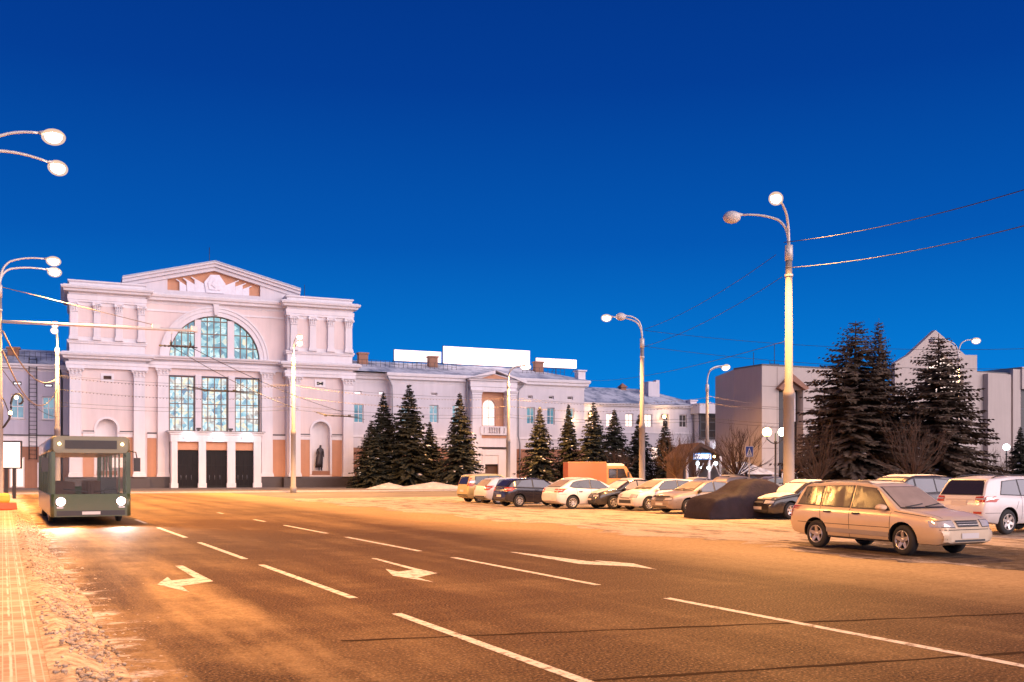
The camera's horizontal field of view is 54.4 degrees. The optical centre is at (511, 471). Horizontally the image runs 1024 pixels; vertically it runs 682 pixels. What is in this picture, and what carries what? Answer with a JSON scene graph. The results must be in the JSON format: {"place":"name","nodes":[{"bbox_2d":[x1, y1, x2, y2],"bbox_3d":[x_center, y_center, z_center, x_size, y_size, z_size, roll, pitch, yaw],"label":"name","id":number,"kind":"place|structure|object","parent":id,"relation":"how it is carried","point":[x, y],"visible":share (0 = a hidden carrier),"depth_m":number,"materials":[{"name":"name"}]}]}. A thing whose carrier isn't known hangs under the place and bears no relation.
{"place":"outdoors","nodes":[
{"label":"outdoors","id":0,"kind":"place"},
{"bbox_2d":[0,510,50,681],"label":"pavement","id":1,"kind":"structure","parent":0,"point":[22,657],"depth_m":11.17,"materials":[{"name":"tile"}]},
{"bbox_2d":[0,493,16,509],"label":"road barrier","id":2,"kind":"object","parent":1,"relation":"on","point":[6,503],"visible":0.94,"depth_m":43.19,"materials":[{"name":"orange plastic"}]},
{"bbox_2d":[3,441,21,498],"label":"light box","id":3,"kind":"object","parent":1,"relation":"on","point":[12,455],"visible":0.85,"depth_m":66.03,"materials":[{"name":"metal"}]},
{"bbox_2d":[0,257,60,492],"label":"street lamp","id":4,"kind":"object","parent":1,"relation":"on","point":[54,261],"visible":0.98,"depth_m":51.98,"materials":[{"name":"metal"}]},
{"bbox_2d":[2,393,23,428],"bbox_3d":[-26.130,-3.136,51.939,1.273,1.948,0.232,0,0,0],"label":"scroll decoration","id":5,"kind":"object","parent":4,"relation":"attached to","point":[10,411],"visible":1,"depth_m":51.96,"materials":[{"name":"metal"}]},
{"bbox_2d":[2,350,56,405],"bbox_3d":[-31.026,-5.412,64.800,0.080,2.138,27.110,0,0,-19],"label":"overhead wire","id":6,"kind":"object","parent":4,"relation":"attached to","point":[20,387],"visible":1,"depth_m":57.97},
{"bbox_2d":[2,330,56,383],"bbox_3d":[-31.026,-6.693,64.800,0.090,1.408,27.105,0,0,-19],"label":"overhead wire","id":7,"kind":"object","parent":4,"relation":"attached to","point":[21,363],"visible":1,"depth_m":58.47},
{"bbox_2d":[2,287,197,347],"bbox_3d":[-22.259,-8.329,54.307,9.906,2.684,0.238,0,0,-27],"label":"cantilever arm","id":8,"kind":"object","parent":4,"relation":"attached to","point":[157,327],"visible":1,"depth_m":54.44},
{"bbox_2d":[190,347,338,410],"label":"overhead wire","id":9,"kind":"object","parent":8,"relation":"hanging from","point":[254,378],"visible":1,"depth_m":65.46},
{"bbox_2d":[185,385,255,394],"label":"wire switch","id":10,"kind":"object","parent":9,"relation":"hanging from","point":[206,390],"visible":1,"depth_m":68.03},
{"bbox_2d":[0,130,65,173],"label":"street lamp","id":11,"kind":"object","parent":1,"relation":"on","point":[54,136],"visible":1,"depth_m":33.34,"materials":[{"name":"metal"}]},
{"bbox_2d":[3,487,422,492],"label":"forecourt pavement","id":12,"kind":"structure","parent":0,"point":[26,490],"depth_m":93.81,"materials":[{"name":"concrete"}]},
{"bbox_2d":[2,247,590,487],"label":"railway station","id":13,"kind":"object","parent":12,"relation":"on","point":[252,324],"visible":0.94,"depth_m":107.11,"materials":[{"name":"pink paint"}]},
{"bbox_2d":[10,457,23,486],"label":"shop door","id":14,"kind":"structure","parent":13,"relation":"in","point":[19,472],"depth_m":101.30,"materials":[{"name":"beige"}]},
{"bbox_2d":[10,394,25,419],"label":"window","id":15,"kind":"structure","parent":13,"relation":"in","point":[18,411],"depth_m":101.60,"materials":[{"name":"blue glass"}]},
{"bbox_2d":[41,396,54,420],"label":"window","id":16,"kind":"structure","parent":13,"relation":"in","point":[49,408],"depth_m":102.75,"materials":[{"name":"blue glass"}]},
{"bbox_2d":[169,375,194,430],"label":"stained window","id":17,"kind":"structure","parent":13,"relation":"in","point":[184,419],"depth_m":105.57,"materials":[{"name":"blue"}]},
{"bbox_2d":[178,450,197,487],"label":"door","id":18,"kind":"structure","parent":13,"relation":"in","point":[187,459],"depth_m":103.78,"materials":[{"name":"brown wood"}]},
{"bbox_2d":[169,317,258,359],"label":"arch window","id":19,"kind":"structure","parent":13,"relation":"in","point":[216,337],"depth_m":107.02,"materials":[{"name":"blue"}]},
{"bbox_2d":[202,377,227,430],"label":"stained window","id":20,"kind":"structure","parent":13,"relation":"in","point":[214,412],"depth_m":106.97,"materials":[{"name":"blue"}]},
{"bbox_2d":[206,451,226,487],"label":"door","id":21,"kind":"structure","parent":13,"relation":"in","point":[216,461],"depth_m":105.01,"materials":[{"name":"brown wood"}]},
{"bbox_2d":[235,451,252,486],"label":"door","id":22,"kind":"structure","parent":13,"relation":"in","point":[243,459],"depth_m":106.17,"materials":[{"name":"brown wood"}]},
{"bbox_2d":[235,378,258,431],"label":"stained window","id":23,"kind":"structure","parent":13,"relation":"in","point":[244,421],"depth_m":108.39,"materials":[{"name":"blue"}]},
{"bbox_2d":[312,445,329,474],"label":"statue","id":24,"kind":"object","parent":13,"relation":"in","point":[319,457],"visible":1,"depth_m":110.03,"materials":[{"name":"grey metal"}]},
{"bbox_2d":[354,404,362,422],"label":"window","id":25,"kind":"structure","parent":13,"relation":"in","point":[359,408],"depth_m":114.18,"materials":[{"name":"blue glass"}]},
{"bbox_2d":[392,349,440,363],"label":"roof sign","id":26,"kind":"object","parent":13,"relation":"on","point":[409,356],"visible":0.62,"depth_m":121.44,"materials":[{"name":"white"}]},
{"bbox_2d":[429,405,437,422],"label":"window","id":27,"kind":"structure","parent":13,"relation":"in","point":[433,413],"depth_m":116.86,"materials":[{"name":"blue glass"}]},
{"bbox_2d":[442,346,529,367],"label":"roof sign","id":28,"kind":"object","parent":13,"relation":"on","point":[454,355],"visible":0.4,"depth_m":125.31,"materials":[{"name":"white"}]},
{"bbox_2d":[483,399,494,425],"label":"arch window","id":29,"kind":"structure","parent":13,"relation":"in","point":[488,413],"depth_m":119.57,"materials":[{"name":"beige"}]},
{"bbox_2d":[485,464,497,473],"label":"window","id":30,"kind":"structure","parent":13,"relation":"in","point":[491,468],"depth_m":119.25,"materials":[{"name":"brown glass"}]},
{"bbox_2d":[527,407,533,423],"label":"window","id":31,"kind":"structure","parent":13,"relation":"in","point":[530,412],"depth_m":122.08,"materials":[{"name":"blue glass"}]},
{"bbox_2d":[547,408,553,424],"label":"window","id":32,"kind":"structure","parent":13,"relation":"in","point":[550,414],"depth_m":123.21,"materials":[{"name":"blue glass"}]},
{"bbox_2d":[535,358,576,373],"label":"roof sign","id":33,"kind":"object","parent":13,"relation":"on","point":[560,363],"visible":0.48,"depth_m":129.61,"materials":[{"name":"white"}]},
{"bbox_2d":[345,421,401,487],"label":"fir tree","id":34,"kind":"object","parent":12,"relation":"on","point":[369,476],"visible":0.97,"depth_m":102.41,"materials":[{"name":"green plant"}]},
{"bbox_2d":[348,392,413,487],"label":"fir tree","id":35,"kind":"object","parent":12,"relation":"on","point":[386,423],"visible":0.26,"depth_m":105.37,"materials":[{"name":"green plant"}]},
{"bbox_2d":[366,483,404,488],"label":"snow heap","id":36,"kind":"object","parent":12,"relation":"on","point":[388,486],"visible":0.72,"depth_m":97.26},
{"bbox_2d":[381,385,441,485],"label":"fir tree","id":37,"kind":"object","parent":12,"relation":"on","point":[404,443],"visible":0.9,"depth_m":103.97,"materials":[{"name":"green plant"}]},
{"bbox_2d":[397,482,457,488],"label":"snow heap","id":38,"kind":"object","parent":12,"relation":"on","point":[433,485],"visible":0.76,"depth_m":96.30,"materials":[{"name":"snow"}]},
{"bbox_2d":[420,422,444,481],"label":"fir tree","id":39,"kind":"object","parent":12,"relation":"on","point":[435,456],"visible":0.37,"depth_m":107.56,"materials":[{"name":"green plant"}]},
{"bbox_2d":[427,393,486,485],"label":"fir tree","id":40,"kind":"object","parent":12,"relation":"on","point":[459,452],"visible":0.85,"depth_m":100.30,"materials":[{"name":"green plant"}]},
{"bbox_2d":[506,365,530,477],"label":"street lamp","id":41,"kind":"object","parent":12,"relation":"on","point":[508,430],"visible":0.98,"depth_m":99.87,"materials":[{"name":"metal"}]},
{"bbox_2d":[513,407,562,482],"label":"fir tree","id":42,"kind":"object","parent":12,"relation":"on","point":[538,465],"visible":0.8,"depth_m":103.50,"materials":[{"name":"green plant"}]},
{"bbox_2d":[549,403,581,480],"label":"fir tree","id":43,"kind":"object","parent":12,"relation":"on","point":[567,445],"visible":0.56,"depth_m":107.63,"materials":[{"name":"green plant"}]},
{"bbox_2d":[574,402,611,462],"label":"fir tree","id":44,"kind":"object","parent":12,"relation":"on","point":[591,449],"visible":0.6,"depth_m":101.54,"materials":[{"name":"green plant"}]},
{"bbox_2d":[597,409,638,477],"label":"fir tree","id":45,"kind":"object","parent":12,"relation":"on","point":[615,440],"visible":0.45,"depth_m":103.47,"materials":[{"name":"green plant"}]},
{"bbox_2d":[625,413,655,479],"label":"fir tree","id":46,"kind":"object","parent":12,"relation":"on","point":[635,447],"visible":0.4,"depth_m":105.53,"materials":[{"name":"green plant"}]},
{"bbox_2d":[647,421,674,478],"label":"fir tree","id":47,"kind":"object","parent":12,"relation":"on","point":[660,473],"visible":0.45,"depth_m":103.65,"materials":[{"name":"green plant"}]},
{"bbox_2d":[237,491,457,498],"bbox_3d":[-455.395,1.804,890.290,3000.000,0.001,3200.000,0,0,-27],"label":"ground","id":48,"kind":"structure","parent":0,"point":[375,494],"depth_m":78.67,"materials":[{"name":"snow"}]},
{"bbox_2d":[8,489,456,494],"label":"forecourt kerb","id":49,"kind":"structure","parent":48,"relation":"on","point":[278,491],"depth_m":87.19,"materials":[{"name":"concrete"}]},
{"bbox_2d":[290,334,301,492],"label":"street lamp","id":50,"kind":"object","parent":48,"relation":"on","point":[293,458],"visible":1,"depth_m":84.84,"materials":[{"name":"metal"}]},
{"bbox_2d":[602,444,637,468],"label":"bare tree","id":51,"kind":"object","parent":48,"relation":"on","point":[622,459],"visible":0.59,"depth_m":83.86,"materials":[{"name":"brown plant"}]},
{"bbox_2d":[584,380,697,477],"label":"annex building","id":52,"kind":"structure","parent":48,"relation":"on","point":[654,420],"depth_m":134.33,"materials":[{"name":"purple paint"}]},
{"bbox_2d":[664,443,724,479],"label":"kiosk","id":53,"kind":"object","parent":48,"relation":"on","point":[710,471],"visible":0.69,"depth_m":89.77,"materials":[{"name":"blue"}]},
{"bbox_2d":[691,403,714,448],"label":"glazed hall","id":54,"kind":"structure","parent":48,"relation":"on","point":[698,411],"depth_m":135.84,"materials":[{"name":"glass"}]},
{"bbox_2d":[705,365,729,445],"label":"street lamp","id":55,"kind":"object","parent":48,"relation":"on","point":[724,367],"visible":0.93,"depth_m":91.88,"materials":[{"name":"metal"}]},
{"bbox_2d":[715,330,1023,477],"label":"concrete theatre","id":56,"kind":"structure","parent":48,"relation":"on","point":[758,387],"depth_m":105.13,"materials":[{"name":"white"}]},
{"bbox_2d":[929,338,979,444],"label":"street lamp","id":57,"kind":"object","parent":48,"relation":"on","point":[975,340],"visible":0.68,"depth_m":81.94,"materials":[{"name":"metal"}]},
{"bbox_2d":[978,449,1016,475],"bbox_3d":[30.138,0.116,62.083,2.492,3.372,2.186,0,0,-37],"label":"bare tree","id":58,"kind":"object","parent":48,"relation":"on","point":[1004,463],"visible":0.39,"depth_m":61.91,"materials":[{"name":"brown plant"}]},
{"bbox_2d":[1006,427,1023,474],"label":"fir tree","id":59,"kind":"object","parent":48,"relation":"on","point":[1019,467],"visible":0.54,"depth_m":65.82,"materials":[{"name":"green plant"}]},
{"bbox_2d":[0,0,1023,403],"label":"sky","id":60,"kind":"structure","parent":0,"point":[494,174],"materials":[{"name":"blue"}]},
{"bbox_2d":[10,493,1023,681],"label":"road","id":61,"kind":"structure","parent":0,"point":[249,619],"depth_m":13.79,"materials":[{"name":"asphalt"}]},
{"bbox_2d":[52,325,59,480],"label":"pole","id":62,"kind":"object","parent":61,"relation":"on","point":[57,428],"visible":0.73,"depth_m":77.87,"materials":[{"name":"metal"}]},
{"bbox_2d":[10,501,137,681],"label":"snow bank","id":63,"kind":"structure","parent":61,"relation":"on","point":[55,613],"depth_m":11.25,"materials":[{"name":"snow"}]},
{"bbox_2d":[39,436,139,522],"bbox_3d":[-16.632,0.305,38.299,3.020,2.978,12.010,0,0,-27],"label":"city bus","id":64,"kind":"object","parent":61,"relation":"on","point":[102,495],"visible":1,"depth_m":33.61,"materials":[{"name":"green metal"}]},
{"bbox_2d":[29,523,187,681],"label":"snow crumbs","id":65,"kind":"object","parent":61,"relation":"on","point":[108,646],"visible":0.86,"depth_m":12.15,"materials":[{"name":"snow"}]},
{"bbox_2d":[158,565,211,591],"bbox_3d":[-5.679,1.794,16.880,0.884,0.001,4.433,0,0,-27],"label":"arrow marking","id":66,"kind":"object","parent":61,"relation":"on","point":[179,584],"visible":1,"depth_m":16.26,"materials":[{"name":"paint"}]},
{"bbox_2d":[197,542,247,558],"bbox_3d":[-6.712,1.794,22.872,0.130,0.001,5.402,0,0,-27],"label":"lane marking","id":67,"kind":"object","parent":61,"relation":"on","point":[227,552],"visible":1,"depth_m":22.52,"materials":[{"name":"paint"}]},
{"bbox_2d":[260,565,357,597],"bbox_3d":[-3.545,1.794,16.680,0.130,0.001,5.687,0,0,-27],"label":"lane marking","id":68,"kind":"object","parent":61,"relation":"on","point":[313,583],"visible":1,"depth_m":16.12,"materials":[{"name":"paint"}]},
{"bbox_2d":[372,558,434,581],"bbox_3d":[-1.954,1.794,18.463,0.818,0.001,4.727,0,0,-14],"label":"arrow marking","id":69,"kind":"object","parent":61,"relation":"on","point":[414,573],"visible":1,"depth_m":17.72,"materials":[{"name":"paint"}]},
{"bbox_2d":[394,613,594,681],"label":"lane marking","id":70,"kind":"object","parent":61,"relation":"on","point":[577,678],"visible":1,"depth_m":9.93,"materials":[{"name":"paint"}]},
{"bbox_2d":[451,557,600,584],"bbox_3d":[0.061,1.794,18.327,0.130,0.001,5.720,0,0,-27],"label":"lane marking","id":71,"kind":"object","parent":61,"relation":"on","point":[528,571],"visible":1,"depth_m":17.80,"materials":[{"name":"paint"}]},
{"bbox_2d":[513,552,653,568],"bbox_3d":[1.206,1.794,20.187,0.878,0.001,4.790,0,0,-40],"label":"arrow marking","id":72,"kind":"object","parent":61,"relation":"on","point":[596,563],"visible":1,"depth_m":19.67,"materials":[{"name":"paint"}]},
{"bbox_2d":[341,613,1023,640],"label":"tar seam","id":73,"kind":"object","parent":61,"relation":"on","point":[674,627],"visible":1,"depth_m":11.47,"materials":[{"name":"asphalt"}]},
{"bbox_2d":[592,651,1023,680],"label":"tar seam","id":74,"kind":"object","parent":61,"relation":"on","point":[836,664],"visible":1,"depth_m":9.18,"materials":[{"name":"asphalt"}]},
{"bbox_2d":[665,598,1023,666],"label":"lane marking","id":75,"kind":"object","parent":61,"relation":"on","point":[910,644],"visible":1,"depth_m":10.90,"materials":[{"name":"paint"}]},
{"bbox_2d":[298,497,1023,546],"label":"parking lot","id":76,"kind":"structure","parent":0,"point":[1015,538],"depth_m":41.84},
{"bbox_2d":[457,474,503,502],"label":"parked car","id":77,"kind":"object","parent":76,"relation":"on","point":[467,483],"visible":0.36,"depth_m":57.71,"materials":[{"name":"yellow paint"}]},
{"bbox_2d":[474,477,539,503],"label":"parked car","id":78,"kind":"object","parent":76,"relation":"on","point":[483,490],"visible":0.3,"depth_m":54.88,"materials":[{"name":"white paint"}]},
{"bbox_2d":[493,478,564,506],"bbox_3d":[1.107,1.054,51.889,4.016,1.467,2.018,0,0,-27],"label":"parked car","id":79,"kind":"object","parent":76,"relation":"on","point":[518,492],"visible":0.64,"depth_m":50.85,"materials":[{"name":"blue paint"}]},
{"bbox_2d":[542,477,621,508],"bbox_3d":[3.668,1.036,49.033,4.266,1.502,2.064,0,0,-27],"label":"parked car","id":80,"kind":"object","parent":76,"relation":"on","point":[572,493],"visible":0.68,"depth_m":47.94,"materials":[{"name":"white paint"}]},
{"bbox_2d":[563,462,632,484],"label":"box truck","id":81,"kind":"object","parent":76,"relation":"on","point":[607,473],"visible":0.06,"depth_m":77.00,"materials":[{"name":"orange metal"}]},
{"bbox_2d":[588,478,648,508],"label":"parked car","id":82,"kind":"object","parent":76,"relation":"on","point":[598,498],"visible":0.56,"depth_m":47.87,"materials":[{"name":"black paint"}]},
{"bbox_2d":[602,313,644,479],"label":"street lamp","id":83,"kind":"object","parent":76,"relation":"on","point":[620,316],"visible":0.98,"depth_m":69.85,"materials":[{"name":"metal"}]},
{"bbox_2d":[644,330,1023,349],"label":"overhead wire","id":84,"kind":"object","parent":83,"relation":"attached to","point":[830,346],"visible":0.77,"depth_m":68.16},
{"bbox_2d":[617,478,692,510],"bbox_3d":[6.968,1.054,46.718,4.010,1.467,2.018,0,0,-27],"label":"parked car","id":85,"kind":"object","parent":76,"relation":"on","point":[643,494],"visible":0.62,"depth_m":45.85,"materials":[{"name":"white paint"}]},
{"bbox_2d":[295,498,1023,570],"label":"snow verge","id":86,"kind":"structure","parent":76,"relation":"on","point":[992,556],"depth_m":28.85,"materials":[{"name":"snow"}]},
{"bbox_2d":[791,480,992,554],"bbox_3d":[8.524,0.988,22.740,2.030,1.598,4.508,0,0,-27],"label":"parked car","id":87,"kind":"object","parent":86,"relation":"on","point":[905,518],"visible":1,"depth_m":22.06,"materials":[{"name":"beige paint"}]},
{"bbox_2d":[648,431,701,478],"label":"bare tree","id":88,"kind":"object","parent":76,"relation":"on","point":[676,471],"visible":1,"depth_m":73.92,"materials":[{"name":"brown plant"}]},
{"bbox_2d":[651,480,727,512],"bbox_3d":[8.321,1.081,43.634,4.578,1.413,2.052,0,0,-27],"label":"parked car","id":89,"kind":"object","parent":76,"relation":"on","point":[679,497],"visible":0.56,"depth_m":42.69,"materials":[{"name":"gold paint"}]},
{"bbox_2d":[676,431,711,476],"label":"bare tree","id":90,"kind":"object","parent":76,"relation":"on","point":[698,471],"visible":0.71,"depth_m":79.86,"materials":[{"name":"brown plant"}]},
{"bbox_2d":[684,479,783,518],"bbox_3d":[9.084,1.022,38.986,4.651,1.502,1.998,0,0,-27],"label":"covered car","id":91,"kind":"object","parent":76,"relation":"on","point":[735,499],"visible":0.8,"depth_m":37.97,"materials":[{"name":"fabric"}]},
{"bbox_2d":[716,476,751,481],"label":"parked car","id":92,"kind":"object","parent":76,"relation":"on","point":[728,479],"visible":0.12,"depth_m":63.24,"materials":[{"name":"silver paint"}]},
{"bbox_2d":[697,419,776,474],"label":"bare tree","id":93,"kind":"object","parent":76,"relation":"on","point":[735,470],"visible":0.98,"depth_m":65.91,"materials":[{"name":"brown plant"}]},
{"bbox_2d":[745,446,752,478],"bbox_3d":[14.778,0.103,62.011,0.490,3.394,0.127,0,0,4],"label":"crossing sign","id":94,"kind":"object","parent":76,"relation":"on","point":[749,451],"visible":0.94,"depth_m":61.98,"materials":[{"name":"metal"}]},
{"bbox_2d":[723,193,794,483],"bbox_3d":[10.720,-4.845,42.091,3.060,13.290,3.074,0,0,0],"label":"street lamp","id":95,"kind":"object","parent":76,"relation":"on","point":[731,217],"visible":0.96,"depth_m":42.86,"materials":[{"name":"metal"}]},
{"bbox_2d":[784,189,1023,242],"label":"overhead wire","id":96,"kind":"object","parent":95,"relation":"attached to","point":[912,219],"visible":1,"depth_m":35.47,"materials":[{"name":"metal"}]},
{"bbox_2d":[786,225,1023,267],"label":"overhead wire","id":97,"kind":"object","parent":95,"relation":"attached to","point":[910,251],"visible":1,"depth_m":35.59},
{"bbox_2d":[762,428,782,482],"bbox_3d":[12.935,-0.188,49.000,1.240,3.976,0.448,0,0,0],"label":"park lamp","id":98,"kind":"object","parent":76,"relation":"on","point":[766,432],"visible":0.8,"depth_m":48.95,"materials":[{"name":"metal"}]},
{"bbox_2d":[753,479,826,518],"bbox_3d":[11.336,1.036,38.882,4.572,1.502,2.052,0,0,-27],"label":"parked car","id":99,"kind":"object","parent":76,"relation":"on","point":[783,498],"visible":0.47,"depth_m":37.64,"materials":[{"name":"black paint"}]},
{"bbox_2d":[794,416,843,479],"bbox_3d":[15.810,-0.673,52.099,4.239,4.951,2.842,0,0,-33],"label":"bare tree","id":100,"kind":"object","parent":76,"relation":"on","point":[814,473],"visible":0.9,"depth_m":51.78,"materials":[{"name":"brown plant"}]},
{"bbox_2d":[794,393,869,478],"bbox_3d":[18.949,-1.343,59.943,6.122,7.598,6.100,0,0,-36],"label":"fir tree","id":101,"kind":"object","parent":76,"relation":"on","point":[819,416],"visible":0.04,"depth_m":59.82,"materials":[{"name":"green plant"}]},
{"bbox_2d":[769,321,931,484],"bbox_3d":[19.907,-3.021,57.857,11.245,11.541,11.166,0,0,-23],"label":"fir tree","id":102,"kind":"object","parent":76,"relation":"on","point":[857,418],"visible":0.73,"depth_m":57.08,"materials":[{"name":"green plant"}]},
{"bbox_2d":[864,322,905,462],"bbox_3d":[22.687,-3.345,62.005,4.603,12.439,4.586,0,0,-19],"label":"fir tree","id":103,"kind":"object","parent":76,"relation":"on","point":[879,334],"visible":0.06,"depth_m":61.78,"materials":[{"name":"green plant"}]},
{"bbox_2d":[872,385,920,473],"bbox_3d":[23.392,-1.404,60.075,7.838,7.669,7.893,0,0,35],"label":"fir tree","id":104,"kind":"object","parent":76,"relation":"on","point":[897,415],"visible":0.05,"depth_m":59.52,"materials":[{"name":"green plant"}]},
{"bbox_2d":[875,474,952,499],"bbox_3d":[13.044,0.936,33.478,4.672,1.701,2.102,0,0,-27],"label":"parked car","id":105,"kind":"object","parent":76,"relation":"on","point":[931,485],"visible":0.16,"depth_m":33.08,"materials":[{"name":"paint"}]},
{"bbox_2d":[867,408,962,473],"bbox_3d":[20.395,-0.750,50.056,3.812,5.105,3.745,0,0,-41],"label":"bare tree","id":106,"kind":"object","parent":76,"relation":"on","point":[916,469],"visible":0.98,"depth_m":49.89,"materials":[{"name":"brown plant"}]},
{"bbox_2d":[870,334,1013,477],"bbox_3d":[24.274,-2.595,56.725,8.972,10.625,9.005,0,0,8],"label":"fir tree","id":107,"kind":"object","parent":76,"relation":"on","point":[945,406],"visible":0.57,"depth_m":56.16,"materials":[{"name":"green plant"}]},
{"bbox_2d":[937,474,1023,534],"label":"parked car","id":108,"kind":"object","parent":76,"relation":"on","point":[998,501],"visible":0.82,"depth_m":28.38,"materials":[{"name":"white paint"}]},
{"bbox_2d":[722,462,776,478],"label":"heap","id":109,"kind":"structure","parent":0,"point":[758,473],"depth_m":90.86,"materials":[{"name":"snow"}]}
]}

